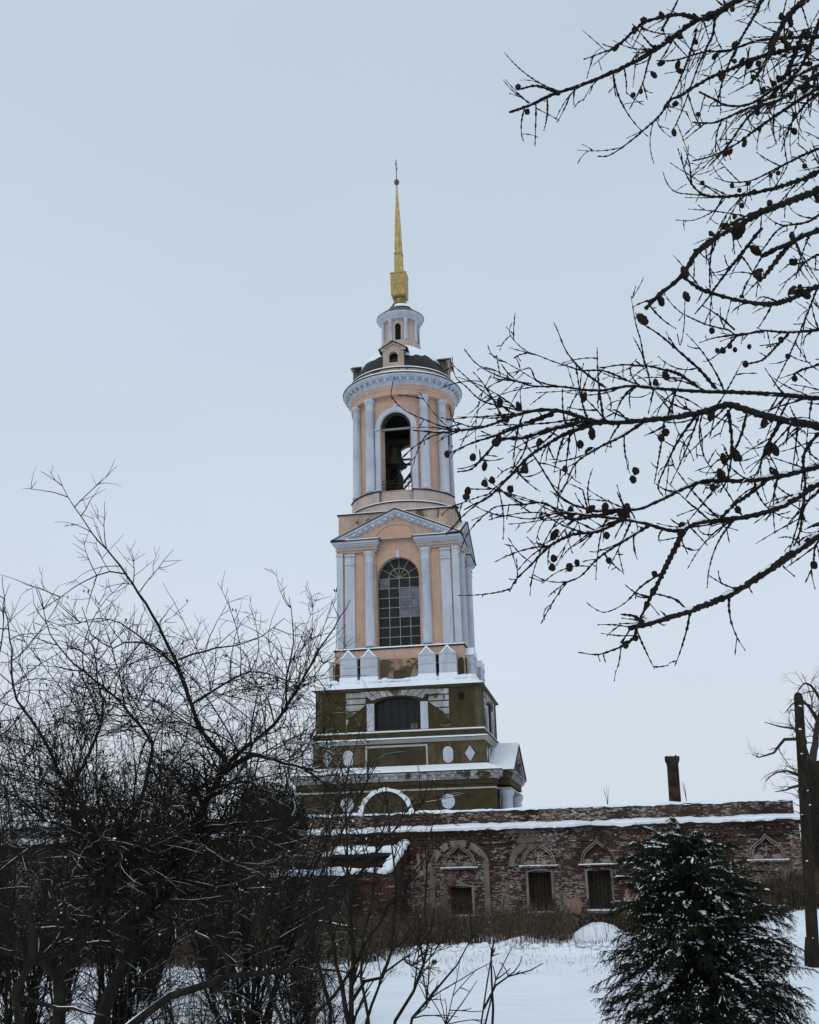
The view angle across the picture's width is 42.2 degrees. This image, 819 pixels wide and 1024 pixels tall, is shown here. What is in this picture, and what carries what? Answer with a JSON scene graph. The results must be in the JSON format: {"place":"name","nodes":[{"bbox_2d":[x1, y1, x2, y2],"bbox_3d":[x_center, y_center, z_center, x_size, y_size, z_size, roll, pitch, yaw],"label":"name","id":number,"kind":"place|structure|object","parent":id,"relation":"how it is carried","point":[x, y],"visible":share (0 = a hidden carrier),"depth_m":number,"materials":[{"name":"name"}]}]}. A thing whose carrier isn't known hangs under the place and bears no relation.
{"place":"outdoors","nodes":[
{"label":"outdoors","id":0,"kind":"place"},
{"bbox_2d":[0,906,818,1023],"bbox_3d":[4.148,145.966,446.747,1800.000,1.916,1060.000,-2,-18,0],"label":"snowy ground","id":1,"kind":"structure","parent":0,"point":[554,993],"depth_m":26.93,"materials":[{"name":"white snow"}]},
{"bbox_2d":[0,721,79,994],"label":"leafless shrub","id":2,"kind":"object","parent":1,"relation":"on","point":[1,961],"visible":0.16,"depth_m":29.22,"materials":[{"name":"brown plant"}]},
{"bbox_2d":[0,722,146,1011],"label":"leafless shrub","id":3,"kind":"object","parent":1,"relation":"on","point":[63,958],"visible":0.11,"depth_m":24.82,"materials":[{"name":"brown plant"}]},
{"bbox_2d":[0,707,151,1023],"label":"leafless shrub","id":4,"kind":"object","parent":1,"relation":"on","point":[33,985],"visible":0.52,"depth_m":14.60,"materials":[{"name":"black plant"}]},
{"bbox_2d":[2,678,241,1023],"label":"leafless shrub","id":5,"kind":"object","parent":1,"relation":"on","point":[119,1007],"visible":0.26,"depth_m":15.46,"materials":[{"name":"black plant"}]},
{"bbox_2d":[0,576,266,1023],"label":"bare tree","id":6,"kind":"object","parent":1,"relation":"on","point":[81,809],"visible":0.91,"depth_m":10.21,"materials":[{"name":"black plant"}]},
{"bbox_2d":[60,708,259,1001],"bbox_3d":[-6.103,8.605,26.516,5.532,7.094,4.380,-17,-23,39],"label":"leafless shrub","id":7,"kind":"object","parent":1,"relation":"on","point":[167,954],"visible":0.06,"depth_m":26.03,"materials":[{"name":"brown plant"}]},
{"bbox_2d":[2,460,380,1023],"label":"bare tree","id":8,"kind":"object","parent":1,"relation":"on","point":[113,986],"visible":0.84,"depth_m":11.17,"materials":[{"name":"black plant"}]},
{"bbox_2d":[116,909,266,1023],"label":"leafless shrub","id":9,"kind":"object","parent":1,"relation":"on","point":[167,1016],"visible":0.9,"depth_m":10.97,"materials":[{"name":"brown plant"}]},
{"bbox_2d":[127,733,311,992],"bbox_3d":[-5.387,9.382,28.723,5.532,7.094,4.380,-16,-23,38],"label":"leafless shrub","id":10,"kind":"object","parent":1,"relation":"on","point":[233,944],"visible":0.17,"depth_m":27.90,"materials":[{"name":"brown plant"}]},
{"bbox_2d":[0,764,472,1023],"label":"bare tree","id":11,"kind":"object","parent":1,"relation":"on","point":[17,996],"visible":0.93,"depth_m":8.33,"materials":[{"name":"black plant"}]},
{"bbox_2d":[117,674,414,1023],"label":"leafless shrub","id":12,"kind":"object","parent":1,"relation":"on","point":[258,1004],"visible":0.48,"depth_m":14.95,"materials":[{"name":"black plant"}]},
{"bbox_2d":[223,777,310,925],"bbox_3d":[-5.334,13.200,39.894,3.636,6.593,2.669,-2,-18,0],"label":"dense dark bush","id":13,"kind":"object","parent":1,"relation":"on","point":[297,815],"visible":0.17,"depth_m":39.99,"materials":[{"name":"black plant"}]},
{"bbox_2d":[213,754,384,1023],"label":"leafless shrub","id":14,"kind":"object","parent":1,"relation":"on","point":[304,950],"visible":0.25,"depth_m":20.55,"materials":[{"name":"brown plant"}]},
{"bbox_2d":[257,892,372,1023],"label":"leafless shrub","id":15,"kind":"object","parent":1,"relation":"on","point":[311,990],"visible":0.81,"depth_m":14.44,"materials":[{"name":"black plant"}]},
{"bbox_2d":[265,839,409,926],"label":"ruined lean to","id":16,"kind":"object","parent":1,"relation":"on","point":[363,889],"visible":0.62,"depth_m":41.91,"materials":[{"name":"brick"}]},
{"bbox_2d":[252,755,497,1023],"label":"bare bush","id":17,"kind":"object","parent":1,"relation":"on","point":[350,1017],"visible":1,"depth_m":6.64,"materials":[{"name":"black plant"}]},
{"bbox_2d":[0,787,802,931],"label":"brick building","id":18,"kind":"structure","parent":1,"relation":"on","point":[571,853],"depth_m":43.02,"materials":[{"name":"brick"}]},
{"bbox_2d":[447,884,475,918],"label":"window","id":19,"kind":"structure","parent":18,"relation":"in","point":[460,894],"depth_m":43.46,"materials":[{"name":"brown wood"}]},
{"bbox_2d":[525,868,555,914],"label":"window","id":20,"kind":"structure","parent":18,"relation":"in","point":[542,883],"depth_m":42.89,"materials":[{"name":"brown wood"}]},
{"bbox_2d":[584,867,615,912],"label":"window","id":21,"kind":"structure","parent":18,"relation":"in","point":[598,892],"depth_m":42.41,"materials":[{"name":"brown wood"}]},
{"bbox_2d":[665,755,680,801],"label":"chimney stack","id":22,"kind":"object","parent":18,"relation":"on","point":[672,763],"visible":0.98,"depth_m":44.46,"materials":[{"name":"brick"}]},
{"bbox_2d":[289,161,526,817],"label":"bell tower","id":23,"kind":"structure","parent":1,"relation":"on","point":[406,565],"depth_m":93.11,"materials":[{"name":"beige paint"}]},
{"bbox_2d":[385,444,406,470],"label":"church bell","id":24,"kind":"object","parent":23,"relation":"hanging from","point":[394,462],"visible":0.91,"depth_m":100.42,"materials":[{"name":"brown metal"}]},
{"bbox_2d":[376,698,419,729],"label":"window","id":25,"kind":"structure","parent":23,"relation":"in","point":[396,713],"depth_m":88.81,"materials":[{"name":"glass"}]},
{"bbox_2d":[378,558,420,646],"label":"window","id":26,"kind":"structure","parent":23,"relation":"in","point":[399,601],"depth_m":93.64,"materials":[{"name":"glass"}]},
{"bbox_2d":[0,860,818,976],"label":"dry weeds","id":27,"kind":"object","parent":1,"relation":"on","point":[791,891],"visible":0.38,"depth_m":37.60,"materials":[{"name":"brown plant"}]},
{"bbox_2d":[139,941,716,971],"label":"snow lumps","id":28,"kind":"object","parent":1,"relation":"on","point":[482,945],"visible":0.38,"depth_m":35.53,"materials":[{"name":"white snow"}]},
{"bbox_2d":[480,937,542,1023],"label":"bare sapling","id":29,"kind":"object","parent":1,"relation":"on","point":[491,997],"visible":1,"depth_m":5.18,"materials":[{"name":"brown plant"}]},
{"bbox_2d":[389,0,818,680],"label":"larch tree","id":30,"kind":"object","parent":1,"relation":"on","point":[737,230],"visible":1,"depth_m":5.11,"materials":[{"name":"black plant"}]},
{"bbox_2d":[588,816,818,1023],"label":"snowy evergreen","id":31,"kind":"object","parent":1,"relation":"on","point":[699,919],"visible":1,"depth_m":12.64,"materials":[{"name":"green plant"}]},
{"bbox_2d":[742,670,818,795],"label":"broad bare tree","id":32,"kind":"object","parent":1,"relation":"on","point":[812,756],"visible":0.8,"depth_m":60.56,"materials":[{"name":"black plant"}]},
{"bbox_2d":[781,760,818,881],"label":"broken trunk","id":33,"kind":"object","parent":1,"relation":"on","point":[814,808],"visible":0.35,"depth_m":49.60,"materials":[{"name":"brown plant"}]},
{"bbox_2d":[787,692,818,967],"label":"utility pole","id":34,"kind":"object","parent":1,"relation":"on","point":[811,946],"visible":0.94,"depth_m":30.35,"materials":[{"name":"brown wood"}]},
{"bbox_2d":[814,761,818,807],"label":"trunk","id":35,"kind":"object","parent":1,"relation":"on","point":[816,765],"visible":1,"depth_m":34.83,"materials":[{"name":"brown wood"}]},
{"bbox_2d":[0,0,818,835],"label":"sky","id":36,"kind":"structure","parent":0,"point":[198,197],"materials":[{"name":"blue"}]}
]}

